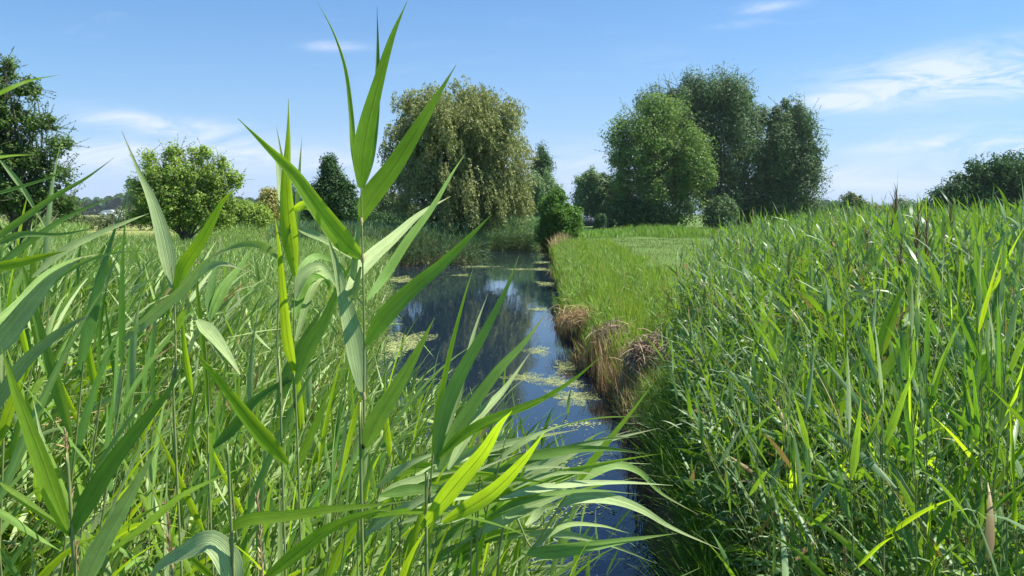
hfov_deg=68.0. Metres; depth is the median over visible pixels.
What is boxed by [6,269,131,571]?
reed
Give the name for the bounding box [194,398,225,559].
reed
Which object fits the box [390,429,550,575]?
reed
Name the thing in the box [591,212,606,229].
bush
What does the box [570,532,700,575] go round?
reed
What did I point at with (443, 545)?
reed
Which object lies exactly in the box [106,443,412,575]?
reed
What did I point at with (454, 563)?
reed
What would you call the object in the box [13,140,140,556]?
reed
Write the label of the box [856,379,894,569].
reed
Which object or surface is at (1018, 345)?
reed
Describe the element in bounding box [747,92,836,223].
willow tree
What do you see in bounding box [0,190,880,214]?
forest
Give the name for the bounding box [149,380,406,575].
reed
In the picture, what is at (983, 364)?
reed
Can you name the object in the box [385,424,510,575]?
reed
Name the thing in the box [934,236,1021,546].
reed
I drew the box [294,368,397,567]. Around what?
reed
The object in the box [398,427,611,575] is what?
reed
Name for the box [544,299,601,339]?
straw heap
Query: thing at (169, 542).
grass spike
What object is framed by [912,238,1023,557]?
reed
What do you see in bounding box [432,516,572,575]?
reed
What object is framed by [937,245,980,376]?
reed
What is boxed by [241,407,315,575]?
reed
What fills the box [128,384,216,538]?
reed
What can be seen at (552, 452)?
reed
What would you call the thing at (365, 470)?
reed
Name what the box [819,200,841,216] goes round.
distant tree
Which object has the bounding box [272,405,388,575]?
reed
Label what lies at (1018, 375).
reed
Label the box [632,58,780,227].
grey willow tree
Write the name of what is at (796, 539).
reed
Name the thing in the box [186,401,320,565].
reed
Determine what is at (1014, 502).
reed
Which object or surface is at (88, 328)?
reed
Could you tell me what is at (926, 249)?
reed
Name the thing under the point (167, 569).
reed
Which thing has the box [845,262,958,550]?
reed
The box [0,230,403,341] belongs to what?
reed bed
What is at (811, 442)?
reed
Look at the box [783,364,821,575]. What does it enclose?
reed
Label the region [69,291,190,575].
reed
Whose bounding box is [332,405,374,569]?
reed
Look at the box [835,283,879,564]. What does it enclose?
reed
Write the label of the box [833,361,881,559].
reed
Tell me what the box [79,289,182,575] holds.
reed
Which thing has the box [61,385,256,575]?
reed
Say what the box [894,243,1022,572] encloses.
reed
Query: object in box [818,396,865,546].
reed
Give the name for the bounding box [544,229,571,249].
tan grass
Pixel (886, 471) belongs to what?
reed
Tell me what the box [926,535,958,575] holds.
reed
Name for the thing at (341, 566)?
reed
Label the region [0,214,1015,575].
ground
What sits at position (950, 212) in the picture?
reed
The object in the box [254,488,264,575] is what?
grass spike
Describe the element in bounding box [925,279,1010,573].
reed
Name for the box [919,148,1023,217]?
dark tree
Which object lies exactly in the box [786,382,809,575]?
reed
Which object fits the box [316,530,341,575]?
reed
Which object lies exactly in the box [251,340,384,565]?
reed
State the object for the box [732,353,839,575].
reed
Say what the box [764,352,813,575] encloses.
reed
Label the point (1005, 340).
reed
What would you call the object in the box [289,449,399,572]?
reed
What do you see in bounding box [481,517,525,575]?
reed
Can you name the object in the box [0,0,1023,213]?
sky
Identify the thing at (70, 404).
reed
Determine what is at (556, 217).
dark bush
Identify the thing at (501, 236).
reeds
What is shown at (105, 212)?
caravan
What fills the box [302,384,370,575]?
reed
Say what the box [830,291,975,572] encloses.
reed
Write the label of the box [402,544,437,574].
reed
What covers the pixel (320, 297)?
reed bed
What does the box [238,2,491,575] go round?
reed
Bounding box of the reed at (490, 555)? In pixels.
[434,541,510,575]
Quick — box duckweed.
[380,252,620,516]
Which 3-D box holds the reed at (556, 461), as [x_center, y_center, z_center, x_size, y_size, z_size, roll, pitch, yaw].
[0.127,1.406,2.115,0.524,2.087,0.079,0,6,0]
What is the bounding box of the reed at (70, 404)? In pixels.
[6,310,178,519]
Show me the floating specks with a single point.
(529, 378)
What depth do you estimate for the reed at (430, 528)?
2.33 m
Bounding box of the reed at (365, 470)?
[342,381,379,575]
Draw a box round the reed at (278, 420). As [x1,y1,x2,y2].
[272,324,307,533]
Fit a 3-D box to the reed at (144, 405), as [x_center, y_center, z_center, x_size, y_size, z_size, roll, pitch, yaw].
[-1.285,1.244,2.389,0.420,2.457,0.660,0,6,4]
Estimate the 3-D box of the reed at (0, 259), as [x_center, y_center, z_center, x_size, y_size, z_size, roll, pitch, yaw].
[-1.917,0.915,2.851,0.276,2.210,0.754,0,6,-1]
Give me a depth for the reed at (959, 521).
2.10 m
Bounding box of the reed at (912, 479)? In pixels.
[883,429,940,571]
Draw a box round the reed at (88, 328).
[0,178,188,575]
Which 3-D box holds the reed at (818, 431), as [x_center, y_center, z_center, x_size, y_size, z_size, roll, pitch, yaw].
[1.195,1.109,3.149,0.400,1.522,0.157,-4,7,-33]
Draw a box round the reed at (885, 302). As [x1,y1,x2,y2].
[863,279,893,375]
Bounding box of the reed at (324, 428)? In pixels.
[275,348,348,575]
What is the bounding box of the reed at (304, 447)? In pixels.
[209,326,382,571]
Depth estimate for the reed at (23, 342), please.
2.33 m
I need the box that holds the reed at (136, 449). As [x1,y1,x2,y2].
[116,438,139,572]
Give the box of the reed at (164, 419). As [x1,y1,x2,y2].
[69,290,219,575]
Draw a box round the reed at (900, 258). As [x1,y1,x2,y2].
[896,230,905,301]
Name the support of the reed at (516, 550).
in the water
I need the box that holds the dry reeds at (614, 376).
[573,324,662,445]
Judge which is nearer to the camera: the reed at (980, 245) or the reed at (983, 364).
the reed at (983, 364)
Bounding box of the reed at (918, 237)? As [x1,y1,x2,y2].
[902,198,936,315]
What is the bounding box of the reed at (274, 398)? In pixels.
[223,369,318,472]
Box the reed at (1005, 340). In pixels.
[980,304,1010,537]
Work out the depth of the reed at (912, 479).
2.29 m
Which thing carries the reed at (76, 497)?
in the water
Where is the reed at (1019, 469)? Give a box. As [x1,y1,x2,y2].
[993,252,1023,567]
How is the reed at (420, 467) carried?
in the water
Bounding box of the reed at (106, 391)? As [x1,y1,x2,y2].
[97,375,112,436]
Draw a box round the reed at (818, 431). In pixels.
[783,377,843,560]
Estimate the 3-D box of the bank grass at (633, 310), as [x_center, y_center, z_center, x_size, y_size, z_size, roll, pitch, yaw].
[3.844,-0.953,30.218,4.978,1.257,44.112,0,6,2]
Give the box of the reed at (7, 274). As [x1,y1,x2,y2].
[0,240,61,459]
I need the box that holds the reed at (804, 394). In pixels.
[733,347,833,557]
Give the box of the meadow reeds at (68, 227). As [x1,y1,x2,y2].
[0,219,406,246]
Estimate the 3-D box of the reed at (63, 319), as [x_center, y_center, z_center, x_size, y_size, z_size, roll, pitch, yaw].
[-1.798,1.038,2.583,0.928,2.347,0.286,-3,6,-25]
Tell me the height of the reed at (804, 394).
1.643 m
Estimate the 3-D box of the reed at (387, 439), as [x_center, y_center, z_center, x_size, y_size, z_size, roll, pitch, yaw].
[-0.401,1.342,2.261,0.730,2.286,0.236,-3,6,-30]
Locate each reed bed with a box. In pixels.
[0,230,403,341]
[2,262,404,529]
[641,179,1023,575]
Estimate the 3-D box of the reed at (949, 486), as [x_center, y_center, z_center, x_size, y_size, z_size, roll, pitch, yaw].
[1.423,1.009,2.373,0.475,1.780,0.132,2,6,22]
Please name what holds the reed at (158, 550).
in the water
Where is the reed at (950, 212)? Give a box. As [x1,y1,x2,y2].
[945,195,968,299]
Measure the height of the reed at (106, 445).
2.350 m
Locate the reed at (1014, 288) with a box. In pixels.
[1007,252,1020,397]
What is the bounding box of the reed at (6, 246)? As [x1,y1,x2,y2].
[2,229,30,295]
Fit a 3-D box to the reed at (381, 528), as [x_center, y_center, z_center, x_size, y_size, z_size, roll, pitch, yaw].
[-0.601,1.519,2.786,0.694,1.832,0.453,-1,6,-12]
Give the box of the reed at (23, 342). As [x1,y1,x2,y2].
[0,270,142,563]
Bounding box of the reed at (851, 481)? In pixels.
[819,416,867,552]
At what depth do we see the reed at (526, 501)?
1.48 m
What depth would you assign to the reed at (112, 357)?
2.69 m
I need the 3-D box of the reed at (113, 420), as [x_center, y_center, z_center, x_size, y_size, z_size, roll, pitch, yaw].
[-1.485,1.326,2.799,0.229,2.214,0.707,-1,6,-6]
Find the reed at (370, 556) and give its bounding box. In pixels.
[364,531,394,573]
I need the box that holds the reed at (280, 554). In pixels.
[277,481,296,575]
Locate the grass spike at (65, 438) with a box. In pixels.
[56,428,80,573]
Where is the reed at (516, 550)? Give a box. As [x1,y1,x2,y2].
[440,515,529,575]
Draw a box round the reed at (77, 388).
[0,232,143,558]
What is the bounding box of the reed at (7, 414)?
[0,199,119,575]
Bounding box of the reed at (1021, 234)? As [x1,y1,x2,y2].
[1021,212,1022,314]
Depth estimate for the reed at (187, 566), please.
1.82 m
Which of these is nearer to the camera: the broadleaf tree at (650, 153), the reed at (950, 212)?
the reed at (950, 212)
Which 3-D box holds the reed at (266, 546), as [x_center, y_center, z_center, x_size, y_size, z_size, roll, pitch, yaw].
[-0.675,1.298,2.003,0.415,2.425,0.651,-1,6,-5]
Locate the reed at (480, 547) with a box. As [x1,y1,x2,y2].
[355,408,604,575]
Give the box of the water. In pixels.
[369,250,670,575]
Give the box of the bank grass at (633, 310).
[545,235,704,429]
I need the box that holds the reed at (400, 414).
[250,317,467,572]
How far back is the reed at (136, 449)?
2.49 m
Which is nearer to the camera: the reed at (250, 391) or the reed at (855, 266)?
the reed at (250, 391)
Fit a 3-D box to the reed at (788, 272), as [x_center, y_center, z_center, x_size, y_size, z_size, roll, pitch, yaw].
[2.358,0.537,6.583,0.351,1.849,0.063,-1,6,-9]
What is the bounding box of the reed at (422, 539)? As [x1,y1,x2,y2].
[345,525,428,575]
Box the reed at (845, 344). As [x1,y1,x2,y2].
[836,303,871,526]
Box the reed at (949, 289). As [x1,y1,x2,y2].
[933,256,986,531]
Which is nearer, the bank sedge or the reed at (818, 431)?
the reed at (818, 431)
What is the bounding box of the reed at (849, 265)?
[836,236,853,340]
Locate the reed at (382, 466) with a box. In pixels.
[354,415,398,565]
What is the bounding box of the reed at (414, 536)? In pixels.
[306,462,448,575]
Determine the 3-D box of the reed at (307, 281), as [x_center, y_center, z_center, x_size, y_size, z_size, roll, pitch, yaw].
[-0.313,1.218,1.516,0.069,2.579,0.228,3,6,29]
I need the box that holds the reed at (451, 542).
[421,500,490,568]
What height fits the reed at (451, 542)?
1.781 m
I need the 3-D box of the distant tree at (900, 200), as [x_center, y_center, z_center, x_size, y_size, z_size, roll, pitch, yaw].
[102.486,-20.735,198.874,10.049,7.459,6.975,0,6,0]
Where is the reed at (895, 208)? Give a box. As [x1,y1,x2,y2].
[885,178,897,300]
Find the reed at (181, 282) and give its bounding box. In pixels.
[122,132,252,575]
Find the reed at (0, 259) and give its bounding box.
[0,244,64,461]
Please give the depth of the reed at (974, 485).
2.34 m
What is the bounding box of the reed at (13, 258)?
[4,229,18,282]
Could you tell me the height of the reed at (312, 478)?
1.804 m
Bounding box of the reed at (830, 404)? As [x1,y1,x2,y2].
[803,345,871,572]
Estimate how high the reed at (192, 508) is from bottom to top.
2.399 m
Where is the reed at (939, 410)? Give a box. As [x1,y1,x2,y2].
[869,369,995,575]
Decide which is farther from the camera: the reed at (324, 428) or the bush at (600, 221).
the bush at (600, 221)
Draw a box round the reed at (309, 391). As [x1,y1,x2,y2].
[244,359,374,550]
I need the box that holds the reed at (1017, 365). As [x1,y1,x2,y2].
[982,301,1023,513]
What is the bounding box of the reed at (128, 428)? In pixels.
[92,367,190,575]
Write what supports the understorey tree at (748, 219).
on the ground at (650, 528)
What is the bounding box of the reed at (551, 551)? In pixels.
[496,385,718,575]
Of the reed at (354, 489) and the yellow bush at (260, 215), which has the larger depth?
the yellow bush at (260, 215)
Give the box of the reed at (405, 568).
[399,524,430,575]
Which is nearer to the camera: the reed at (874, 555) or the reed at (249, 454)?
the reed at (874, 555)
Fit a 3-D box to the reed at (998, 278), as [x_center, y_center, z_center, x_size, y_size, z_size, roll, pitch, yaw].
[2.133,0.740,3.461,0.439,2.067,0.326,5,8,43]
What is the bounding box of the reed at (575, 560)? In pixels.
[523,526,622,575]
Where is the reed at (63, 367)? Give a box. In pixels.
[0,265,82,393]
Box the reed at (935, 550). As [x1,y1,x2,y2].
[892,477,940,575]
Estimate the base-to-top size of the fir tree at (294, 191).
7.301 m
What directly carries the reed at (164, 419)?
in the water
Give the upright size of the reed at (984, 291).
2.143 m
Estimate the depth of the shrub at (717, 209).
95.86 m
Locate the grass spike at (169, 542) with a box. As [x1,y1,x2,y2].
[160,497,175,575]
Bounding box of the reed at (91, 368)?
[2,302,203,575]
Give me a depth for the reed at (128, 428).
2.43 m
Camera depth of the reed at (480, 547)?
1.85 m
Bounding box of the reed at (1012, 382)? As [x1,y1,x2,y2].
[936,311,1023,549]
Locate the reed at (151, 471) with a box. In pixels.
[146,376,197,575]
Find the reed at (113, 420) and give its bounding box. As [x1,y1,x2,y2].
[101,355,127,509]
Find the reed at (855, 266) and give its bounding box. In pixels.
[839,240,865,331]
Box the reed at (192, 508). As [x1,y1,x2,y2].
[152,348,333,575]
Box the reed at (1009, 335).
[904,271,1023,575]
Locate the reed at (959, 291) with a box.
[910,257,1005,534]
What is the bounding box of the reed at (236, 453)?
[207,368,248,563]
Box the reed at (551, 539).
[515,515,574,574]
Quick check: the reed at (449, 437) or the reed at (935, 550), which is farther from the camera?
the reed at (935, 550)
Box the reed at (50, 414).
[27,350,81,525]
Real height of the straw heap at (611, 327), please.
0.841 m
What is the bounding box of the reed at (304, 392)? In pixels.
[300,368,329,452]
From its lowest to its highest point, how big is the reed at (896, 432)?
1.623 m
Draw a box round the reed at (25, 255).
[5,237,71,531]
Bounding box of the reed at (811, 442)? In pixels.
[803,409,824,516]
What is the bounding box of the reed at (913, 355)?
[844,272,935,575]
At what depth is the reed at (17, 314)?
0.96 m
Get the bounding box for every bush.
[224,196,275,234]
[531,184,585,251]
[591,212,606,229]
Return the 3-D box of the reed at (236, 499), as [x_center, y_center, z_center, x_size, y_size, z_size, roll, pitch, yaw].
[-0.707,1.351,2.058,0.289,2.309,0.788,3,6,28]
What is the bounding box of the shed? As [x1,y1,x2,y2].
[581,216,593,225]
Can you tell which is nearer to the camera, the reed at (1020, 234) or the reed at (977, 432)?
the reed at (977, 432)
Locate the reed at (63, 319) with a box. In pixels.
[0,271,112,575]
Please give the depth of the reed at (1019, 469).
2.28 m
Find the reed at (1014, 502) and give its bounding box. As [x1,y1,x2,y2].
[1008,408,1023,575]
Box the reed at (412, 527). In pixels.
[356,364,499,575]
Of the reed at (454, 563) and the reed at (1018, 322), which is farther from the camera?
the reed at (1018, 322)
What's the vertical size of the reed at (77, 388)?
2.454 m
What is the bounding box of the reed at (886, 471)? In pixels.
[876,405,903,536]
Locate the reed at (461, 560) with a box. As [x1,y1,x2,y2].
[454,436,526,571]
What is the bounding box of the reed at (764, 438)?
[736,416,770,537]
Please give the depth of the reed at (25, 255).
2.77 m
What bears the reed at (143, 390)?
in the water
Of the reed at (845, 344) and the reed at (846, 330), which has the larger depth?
the reed at (846, 330)
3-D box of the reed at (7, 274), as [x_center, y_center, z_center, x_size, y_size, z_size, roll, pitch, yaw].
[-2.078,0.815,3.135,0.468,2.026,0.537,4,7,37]
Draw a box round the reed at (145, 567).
[80,418,253,575]
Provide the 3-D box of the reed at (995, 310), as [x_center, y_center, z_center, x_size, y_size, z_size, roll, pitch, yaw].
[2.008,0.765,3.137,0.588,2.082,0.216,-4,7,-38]
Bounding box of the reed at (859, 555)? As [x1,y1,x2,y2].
[778,316,954,575]
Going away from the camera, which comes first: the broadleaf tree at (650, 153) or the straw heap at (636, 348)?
the straw heap at (636, 348)
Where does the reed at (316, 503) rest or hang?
in the water
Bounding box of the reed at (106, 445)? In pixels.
[80,339,128,560]
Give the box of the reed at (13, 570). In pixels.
[0,280,193,575]
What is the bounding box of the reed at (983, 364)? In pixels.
[951,303,1023,554]
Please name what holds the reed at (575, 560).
in the water
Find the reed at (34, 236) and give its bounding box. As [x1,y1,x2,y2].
[0,75,148,285]
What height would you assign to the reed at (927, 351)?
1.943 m
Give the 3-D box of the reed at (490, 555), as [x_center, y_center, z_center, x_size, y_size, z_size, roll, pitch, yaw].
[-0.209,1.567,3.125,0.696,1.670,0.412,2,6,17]
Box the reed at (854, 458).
[757,350,894,575]
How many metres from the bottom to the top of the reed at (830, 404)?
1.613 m
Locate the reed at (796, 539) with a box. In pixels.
[783,433,801,575]
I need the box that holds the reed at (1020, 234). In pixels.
[1010,199,1023,300]
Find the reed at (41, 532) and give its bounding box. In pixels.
[1,274,80,542]
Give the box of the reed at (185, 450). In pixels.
[124,389,217,555]
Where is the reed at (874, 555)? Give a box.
[848,409,942,575]
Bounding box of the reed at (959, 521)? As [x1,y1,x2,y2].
[912,450,985,574]
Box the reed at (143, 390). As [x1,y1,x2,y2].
[121,294,201,550]
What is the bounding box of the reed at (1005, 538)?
[984,241,1023,566]
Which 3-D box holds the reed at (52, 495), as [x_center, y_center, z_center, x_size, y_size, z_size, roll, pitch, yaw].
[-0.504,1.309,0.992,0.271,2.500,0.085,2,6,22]
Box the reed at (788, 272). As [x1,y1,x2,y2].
[785,250,796,311]
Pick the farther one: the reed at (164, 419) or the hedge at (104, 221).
the hedge at (104, 221)
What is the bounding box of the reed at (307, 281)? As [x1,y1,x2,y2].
[291,253,371,575]
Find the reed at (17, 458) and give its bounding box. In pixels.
[0,273,114,575]
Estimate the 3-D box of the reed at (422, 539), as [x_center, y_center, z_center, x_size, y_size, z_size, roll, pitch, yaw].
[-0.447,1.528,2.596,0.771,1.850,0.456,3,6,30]
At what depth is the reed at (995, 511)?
2.33 m
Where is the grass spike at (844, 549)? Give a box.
[842,525,849,575]
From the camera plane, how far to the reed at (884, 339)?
2.55 m
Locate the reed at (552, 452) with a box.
[476,416,661,575]
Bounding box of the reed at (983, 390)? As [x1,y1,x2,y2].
[918,338,1014,543]
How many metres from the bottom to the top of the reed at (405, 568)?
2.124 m
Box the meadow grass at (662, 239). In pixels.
[582,234,728,283]
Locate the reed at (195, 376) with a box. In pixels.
[183,347,224,483]
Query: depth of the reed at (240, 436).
2.82 m
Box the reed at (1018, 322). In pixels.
[1009,251,1023,441]
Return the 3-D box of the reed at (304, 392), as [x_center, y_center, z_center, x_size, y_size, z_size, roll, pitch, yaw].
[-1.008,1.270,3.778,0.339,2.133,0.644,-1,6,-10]
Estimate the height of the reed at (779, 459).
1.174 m
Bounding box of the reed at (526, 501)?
[470,456,672,575]
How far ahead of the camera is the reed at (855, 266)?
6.04 m
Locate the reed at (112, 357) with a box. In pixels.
[24,292,186,519]
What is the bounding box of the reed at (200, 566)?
[135,340,332,575]
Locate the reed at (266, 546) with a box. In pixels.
[260,396,322,575]
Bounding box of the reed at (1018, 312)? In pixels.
[948,258,1022,486]
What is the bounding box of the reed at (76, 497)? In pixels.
[24,461,177,567]
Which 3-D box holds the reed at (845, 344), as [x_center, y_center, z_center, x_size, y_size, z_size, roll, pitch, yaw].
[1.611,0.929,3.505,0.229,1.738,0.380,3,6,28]
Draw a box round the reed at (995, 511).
[982,432,1010,572]
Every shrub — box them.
[605,194,675,228]
[702,193,738,228]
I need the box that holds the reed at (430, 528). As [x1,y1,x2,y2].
[421,500,458,575]
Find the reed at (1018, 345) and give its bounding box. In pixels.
[942,314,1023,566]
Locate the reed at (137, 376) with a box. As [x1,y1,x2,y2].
[73,331,184,547]
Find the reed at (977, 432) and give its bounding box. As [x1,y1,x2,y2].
[942,333,1022,575]
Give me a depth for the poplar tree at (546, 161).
137.43 m
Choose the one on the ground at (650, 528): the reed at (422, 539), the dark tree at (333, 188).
the dark tree at (333, 188)
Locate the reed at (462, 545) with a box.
[446,465,635,575]
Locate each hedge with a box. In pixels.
[0,205,203,229]
[276,210,410,222]
[801,205,834,221]
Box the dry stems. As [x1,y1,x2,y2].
[554,317,668,530]
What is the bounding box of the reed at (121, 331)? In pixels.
[19,180,214,575]
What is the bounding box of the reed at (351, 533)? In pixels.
[236,378,384,575]
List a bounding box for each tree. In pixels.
[0,46,97,254]
[118,134,251,241]
[254,186,279,220]
[292,183,300,211]
[300,151,360,221]
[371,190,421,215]
[377,75,541,234]
[509,168,558,217]
[530,140,556,184]
[567,163,615,220]
[597,85,728,227]
[604,176,617,226]
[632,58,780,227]
[728,157,773,226]
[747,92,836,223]
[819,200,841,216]
[834,191,869,216]
[865,202,887,216]
[887,195,914,212]
[899,199,928,218]
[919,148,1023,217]
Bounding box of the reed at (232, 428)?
[196,262,324,575]
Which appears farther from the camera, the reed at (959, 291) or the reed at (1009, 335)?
the reed at (959, 291)
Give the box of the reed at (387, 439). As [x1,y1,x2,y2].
[337,366,473,575]
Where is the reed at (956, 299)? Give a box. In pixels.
[931,240,1003,564]
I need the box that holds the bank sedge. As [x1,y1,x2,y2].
[551,235,714,369]
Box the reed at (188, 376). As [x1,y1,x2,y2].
[96,300,285,572]
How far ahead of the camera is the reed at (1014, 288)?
3.86 m
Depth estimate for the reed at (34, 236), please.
1.36 m
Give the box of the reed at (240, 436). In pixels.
[233,311,275,515]
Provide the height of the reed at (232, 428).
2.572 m
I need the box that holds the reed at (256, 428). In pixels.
[192,99,351,575]
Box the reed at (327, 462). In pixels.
[249,369,405,569]
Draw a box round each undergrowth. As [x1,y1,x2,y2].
[0,229,643,575]
[599,330,967,575]
[664,269,1023,575]
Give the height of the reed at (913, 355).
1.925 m
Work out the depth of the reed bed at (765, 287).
5.08 m
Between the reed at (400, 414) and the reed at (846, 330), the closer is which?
the reed at (400, 414)
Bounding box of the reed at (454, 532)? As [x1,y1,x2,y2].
[420,490,572,575]
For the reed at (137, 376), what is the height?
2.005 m
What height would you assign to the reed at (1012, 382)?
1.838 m
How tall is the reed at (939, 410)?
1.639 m
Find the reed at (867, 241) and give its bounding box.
[864,227,876,294]
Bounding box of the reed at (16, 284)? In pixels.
[0,213,133,575]
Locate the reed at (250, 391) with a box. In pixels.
[189,339,318,572]
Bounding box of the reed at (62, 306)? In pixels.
[1,181,115,549]
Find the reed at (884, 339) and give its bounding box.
[820,283,906,575]
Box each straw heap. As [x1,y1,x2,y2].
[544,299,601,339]
[584,314,636,351]
[609,320,683,387]
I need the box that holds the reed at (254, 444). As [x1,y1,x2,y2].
[242,383,260,502]
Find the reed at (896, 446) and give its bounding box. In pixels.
[859,339,968,571]
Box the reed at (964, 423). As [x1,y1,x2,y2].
[909,219,1023,575]
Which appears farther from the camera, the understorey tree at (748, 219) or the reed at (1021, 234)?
the understorey tree at (748, 219)
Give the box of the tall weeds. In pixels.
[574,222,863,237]
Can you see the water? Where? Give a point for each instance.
(434, 297)
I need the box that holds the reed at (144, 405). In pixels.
[74,300,171,562]
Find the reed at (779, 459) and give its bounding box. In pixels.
[774,432,801,545]
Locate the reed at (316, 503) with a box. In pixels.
[314,368,462,563]
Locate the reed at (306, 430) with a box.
[293,397,325,482]
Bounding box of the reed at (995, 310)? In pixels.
[981,235,1023,516]
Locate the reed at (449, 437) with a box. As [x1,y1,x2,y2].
[420,256,602,575]
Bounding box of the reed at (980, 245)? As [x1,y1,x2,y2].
[975,207,1010,405]
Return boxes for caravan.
[100,210,124,226]
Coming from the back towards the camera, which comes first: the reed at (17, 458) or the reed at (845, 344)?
the reed at (845, 344)
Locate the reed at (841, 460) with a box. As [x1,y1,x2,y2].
[781,325,881,575]
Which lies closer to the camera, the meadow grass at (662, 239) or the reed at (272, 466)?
the reed at (272, 466)
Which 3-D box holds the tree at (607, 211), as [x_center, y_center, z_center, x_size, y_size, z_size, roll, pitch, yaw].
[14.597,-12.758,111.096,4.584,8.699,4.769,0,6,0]
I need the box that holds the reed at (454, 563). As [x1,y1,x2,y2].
[344,388,510,575]
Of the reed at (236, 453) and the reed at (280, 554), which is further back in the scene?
the reed at (236, 453)
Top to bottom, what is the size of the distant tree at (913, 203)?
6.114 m
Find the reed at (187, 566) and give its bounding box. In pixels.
[140,429,287,575]
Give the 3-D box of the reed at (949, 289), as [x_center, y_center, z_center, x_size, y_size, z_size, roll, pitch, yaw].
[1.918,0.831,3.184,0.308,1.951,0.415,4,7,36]
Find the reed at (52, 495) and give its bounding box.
[0,347,184,575]
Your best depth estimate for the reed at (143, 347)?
3.37 m
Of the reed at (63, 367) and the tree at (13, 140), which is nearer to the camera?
the reed at (63, 367)
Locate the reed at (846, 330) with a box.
[834,308,850,350]
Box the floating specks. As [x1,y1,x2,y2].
[383,269,633,553]
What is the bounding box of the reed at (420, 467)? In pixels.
[363,442,534,539]
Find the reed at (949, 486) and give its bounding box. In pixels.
[893,331,1022,575]
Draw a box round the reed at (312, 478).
[297,450,330,560]
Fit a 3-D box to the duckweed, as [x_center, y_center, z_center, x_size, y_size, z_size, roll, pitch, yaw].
[-1.634,-0.246,28.998,7.209,0.003,44.997,0,6,2]
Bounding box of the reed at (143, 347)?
[98,331,201,472]
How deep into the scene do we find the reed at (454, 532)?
2.03 m
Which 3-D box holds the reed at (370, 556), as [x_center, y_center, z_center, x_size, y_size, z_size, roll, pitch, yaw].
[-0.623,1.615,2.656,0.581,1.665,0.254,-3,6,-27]
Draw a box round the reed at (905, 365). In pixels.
[884,317,963,575]
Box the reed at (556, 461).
[483,428,658,563]
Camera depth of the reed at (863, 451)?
2.91 m
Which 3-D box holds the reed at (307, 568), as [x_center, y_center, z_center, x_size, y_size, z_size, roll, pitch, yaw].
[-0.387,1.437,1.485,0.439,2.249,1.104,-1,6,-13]
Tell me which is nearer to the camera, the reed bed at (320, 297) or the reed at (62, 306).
the reed at (62, 306)
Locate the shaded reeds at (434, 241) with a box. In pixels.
[254,219,493,265]
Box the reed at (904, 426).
[868,346,957,575]
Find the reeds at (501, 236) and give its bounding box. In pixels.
[479,216,540,250]
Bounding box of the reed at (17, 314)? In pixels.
[0,161,100,408]
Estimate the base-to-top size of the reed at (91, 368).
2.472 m
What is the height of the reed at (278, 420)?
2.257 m
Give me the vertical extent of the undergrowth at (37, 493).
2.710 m
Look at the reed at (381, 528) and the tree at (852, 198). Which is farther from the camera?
the tree at (852, 198)
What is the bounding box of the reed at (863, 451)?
[820,371,891,571]
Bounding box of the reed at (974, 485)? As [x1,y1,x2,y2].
[915,294,1023,573]
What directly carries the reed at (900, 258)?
on the ground at (650, 528)
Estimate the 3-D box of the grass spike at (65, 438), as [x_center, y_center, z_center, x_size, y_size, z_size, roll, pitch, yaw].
[-0.718,1.348,1.337,0.037,2.254,0.024,-3,6,-30]
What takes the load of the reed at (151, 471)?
in the water
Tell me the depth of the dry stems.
8.44 m
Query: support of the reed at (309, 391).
in the water
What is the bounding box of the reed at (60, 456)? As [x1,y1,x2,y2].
[12,296,137,543]
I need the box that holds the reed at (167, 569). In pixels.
[163,459,208,575]
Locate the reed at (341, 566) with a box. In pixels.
[336,420,393,575]
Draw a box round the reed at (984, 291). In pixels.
[933,213,1023,573]
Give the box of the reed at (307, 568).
[266,543,318,575]
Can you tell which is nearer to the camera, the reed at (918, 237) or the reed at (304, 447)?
the reed at (304, 447)
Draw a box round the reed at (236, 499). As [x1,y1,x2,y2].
[200,365,357,571]
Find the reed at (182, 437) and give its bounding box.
[162,386,253,564]
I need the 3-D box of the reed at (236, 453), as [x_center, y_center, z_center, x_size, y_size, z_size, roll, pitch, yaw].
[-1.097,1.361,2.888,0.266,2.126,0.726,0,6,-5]
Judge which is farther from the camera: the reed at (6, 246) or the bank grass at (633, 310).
the bank grass at (633, 310)
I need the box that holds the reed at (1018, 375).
[1002,351,1023,481]
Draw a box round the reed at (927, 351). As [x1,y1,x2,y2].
[888,297,978,575]
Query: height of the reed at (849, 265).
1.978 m
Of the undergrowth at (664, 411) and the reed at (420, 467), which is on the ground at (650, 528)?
the undergrowth at (664, 411)
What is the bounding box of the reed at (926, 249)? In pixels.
[908,205,937,316]
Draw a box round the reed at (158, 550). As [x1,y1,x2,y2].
[134,464,238,560]
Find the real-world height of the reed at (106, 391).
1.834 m
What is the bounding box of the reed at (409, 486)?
[357,450,530,575]
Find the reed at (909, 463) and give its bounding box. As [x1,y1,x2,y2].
[891,399,954,574]
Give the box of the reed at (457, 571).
[428,522,484,575]
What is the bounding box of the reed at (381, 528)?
[348,466,411,575]
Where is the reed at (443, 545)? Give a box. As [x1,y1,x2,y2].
[429,408,534,575]
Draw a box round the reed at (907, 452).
[855,250,1008,563]
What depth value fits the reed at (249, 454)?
3.05 m
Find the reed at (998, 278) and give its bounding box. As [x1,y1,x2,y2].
[929,228,1023,492]
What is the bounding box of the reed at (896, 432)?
[880,366,909,562]
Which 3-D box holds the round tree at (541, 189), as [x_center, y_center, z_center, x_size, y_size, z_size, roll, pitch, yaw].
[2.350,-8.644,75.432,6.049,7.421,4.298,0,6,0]
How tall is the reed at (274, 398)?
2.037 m
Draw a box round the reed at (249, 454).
[213,398,265,524]

